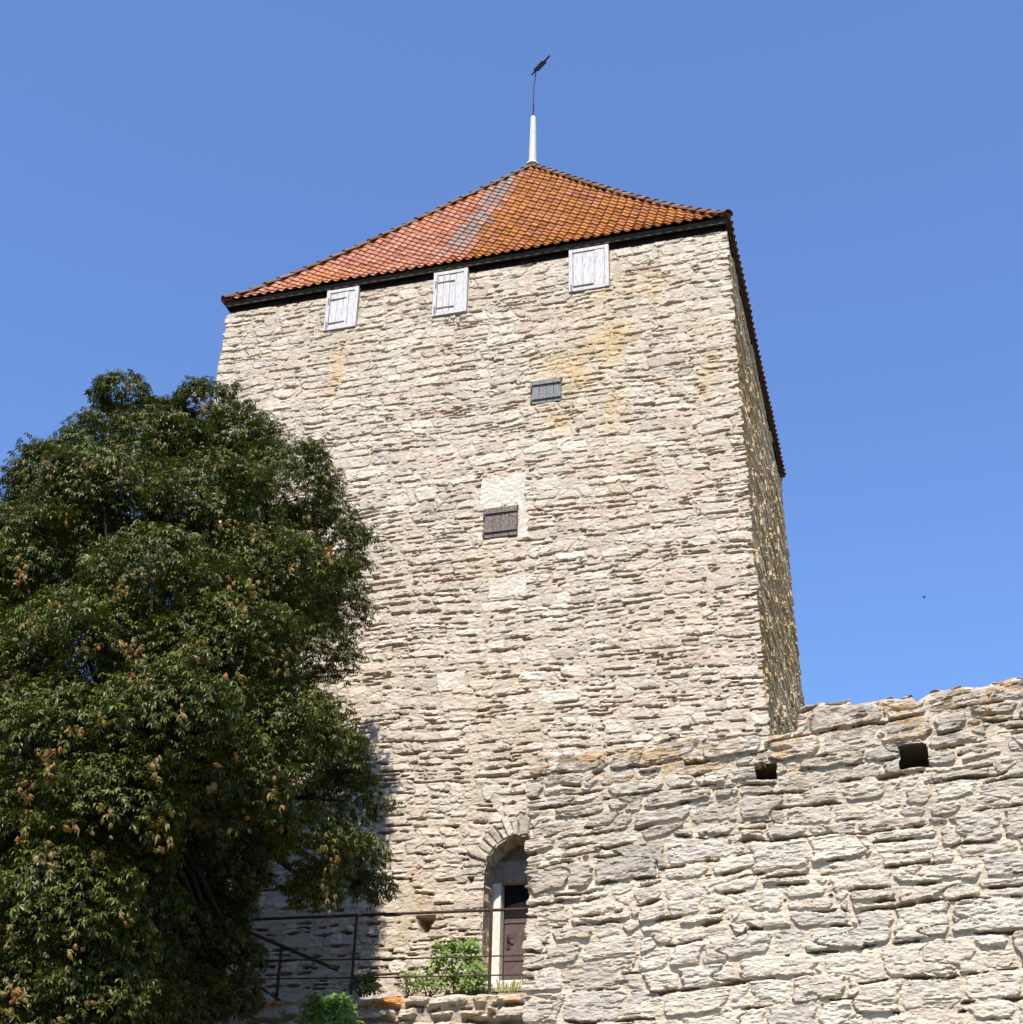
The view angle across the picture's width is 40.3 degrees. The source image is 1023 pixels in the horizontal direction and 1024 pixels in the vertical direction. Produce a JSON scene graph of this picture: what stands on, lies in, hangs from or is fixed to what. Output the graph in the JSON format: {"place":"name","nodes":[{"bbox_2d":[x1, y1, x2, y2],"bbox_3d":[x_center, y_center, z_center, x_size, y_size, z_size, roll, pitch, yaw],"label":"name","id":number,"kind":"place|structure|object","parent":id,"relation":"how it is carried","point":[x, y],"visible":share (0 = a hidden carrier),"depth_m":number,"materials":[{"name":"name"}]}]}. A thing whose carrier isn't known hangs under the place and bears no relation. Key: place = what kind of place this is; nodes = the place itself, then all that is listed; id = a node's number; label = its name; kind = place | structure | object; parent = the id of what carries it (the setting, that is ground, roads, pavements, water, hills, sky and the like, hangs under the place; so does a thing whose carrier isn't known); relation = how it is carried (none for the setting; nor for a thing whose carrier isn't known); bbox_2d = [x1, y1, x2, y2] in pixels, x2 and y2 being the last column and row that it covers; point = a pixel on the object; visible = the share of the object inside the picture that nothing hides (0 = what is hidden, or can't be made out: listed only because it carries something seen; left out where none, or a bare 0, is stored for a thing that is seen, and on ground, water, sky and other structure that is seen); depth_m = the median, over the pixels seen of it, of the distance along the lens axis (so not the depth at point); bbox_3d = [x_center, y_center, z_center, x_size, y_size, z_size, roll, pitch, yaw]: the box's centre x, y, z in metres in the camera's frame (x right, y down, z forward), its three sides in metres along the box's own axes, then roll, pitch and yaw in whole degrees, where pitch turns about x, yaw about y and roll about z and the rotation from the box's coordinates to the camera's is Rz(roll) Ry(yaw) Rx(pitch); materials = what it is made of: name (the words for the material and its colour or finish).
{"place":"outdoors","nodes":[
{"label":"outdoors","id":0,"kind":"place"},
{"bbox_2d":[449,987,525,995],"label":"terrace ground","id":1,"kind":"structure","parent":0,"point":[497,992],"depth_m":19.41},
{"bbox_2d":[227,931,337,1000],"bbox_3d":[-3.309,6.551,20.135,1.748,1.066,0.052,-7,-31,14],"label":"stair handrail","id":2,"kind":"object","parent":1,"relation":"on","point":[287,948],"visible":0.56,"depth_m":20.11,"materials":[{"name":"metal"}]},
{"bbox_2d":[416,937,494,996],"bbox_3d":[-0.777,6.316,19.399,1.013,0.828,0.685,-7,-31,14],"label":"leafy bush","id":3,"kind":"object","parent":1,"relation":"on","point":[471,945],"visible":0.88,"depth_m":19.33,"materials":[{"name":"green plant"}]},
{"bbox_2d":[496,976,528,993],"bbox_3d":[0.048,6.407,18.936,0.612,0.182,0.337,-7,-31,14],"label":"grass tuft","id":4,"kind":"object","parent":1,"relation":"on","point":[506,986],"visible":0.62,"depth_m":18.91,"materials":[{"name":"green plant"}]},
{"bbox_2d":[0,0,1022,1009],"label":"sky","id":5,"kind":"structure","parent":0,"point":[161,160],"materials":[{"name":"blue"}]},
{"bbox_3d":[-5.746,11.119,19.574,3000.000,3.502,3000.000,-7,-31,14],"label":"ground","id":6,"kind":"structure","parent":0,"visible":0},
{"bbox_2d":[0,368,403,1023],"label":"chestnut tree","id":7,"kind":"object","parent":6,"relation":"on","point":[124,810],"visible":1,"depth_m":16.54,"materials":[{"name":"green plant"}]},
{"bbox_2d":[23,994,525,1023],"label":"terrace wall","id":8,"kind":"structure","parent":6,"relation":"on","point":[478,1009],"depth_m":18.64,"materials":[{"name":"stone"}]},
{"bbox_2d":[344,971,383,996],"bbox_3d":[-2.043,6.597,19.467,0.542,0.335,0.501,-7,-31,14],"label":"leafy plant","id":9,"kind":"object","parent":8,"relation":"on","point":[366,988],"visible":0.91,"depth_m":19.39,"materials":[{"name":"green plant"}]},
{"bbox_2d":[223,907,529,995],"bbox_3d":[-1.729,6.139,19.322,5.190,1.219,0.046,-7,-31,14],"label":"metal railing","id":10,"kind":"object","parent":8,"relation":"on","point":[353,959],"visible":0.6,"depth_m":19.34,"materials":[{"name":"metal"}]},
{"bbox_2d":[397,969,427,996],"bbox_3d":[-1.387,6.542,19.387,0.474,0.379,0.519,3,-30,-3],"label":"leafy plant","id":11,"kind":"object","parent":8,"relation":"on","point":[408,984],"visible":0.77,"depth_m":19.37,"materials":[{"name":"green plant"}]},
{"bbox_2d":[412,977,446,996],"bbox_3d":[-1.120,6.530,19.192,0.484,0.272,0.428,-7,-31,14],"label":"leafy plant","id":12,"kind":"object","parent":8,"relation":"on","point":[433,986],"visible":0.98,"depth_m":19.13,"materials":[{"name":"green plant"}]},
{"bbox_2d":[457,962,492,995],"bbox_3d":[-0.481,6.412,19.118,0.469,0.425,0.448,-7,-31,14],"label":"leafy plant","id":13,"kind":"object","parent":8,"relation":"on","point":[483,979],"visible":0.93,"depth_m":19.03,"materials":[{"name":"green plant"}]},
{"bbox_2d":[296,991,364,1023],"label":"leafy plant","id":14,"kind":"object","parent":6,"relation":"on","point":[338,1009],"visible":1,"depth_m":17.54,"materials":[{"name":"green plant"}]},
{"bbox_2d":[167,55,804,1004],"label":"stone tower","id":15,"kind":"structure","parent":6,"relation":"on","point":[533,395],"depth_m":23.81,"materials":[{"name":"stone"}]},
{"bbox_2d":[474,833,531,987],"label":"door","id":16,"kind":"structure","parent":15,"relation":"in","point":[505,881],"depth_m":20.91,"materials":[{"name":"wood"}]},
{"bbox_2d":[521,677,1022,1023],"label":"stone wall","id":17,"kind":"structure","parent":6,"relation":"on","point":[844,862],"depth_m":15.78,"materials":[{"name":"stone"}]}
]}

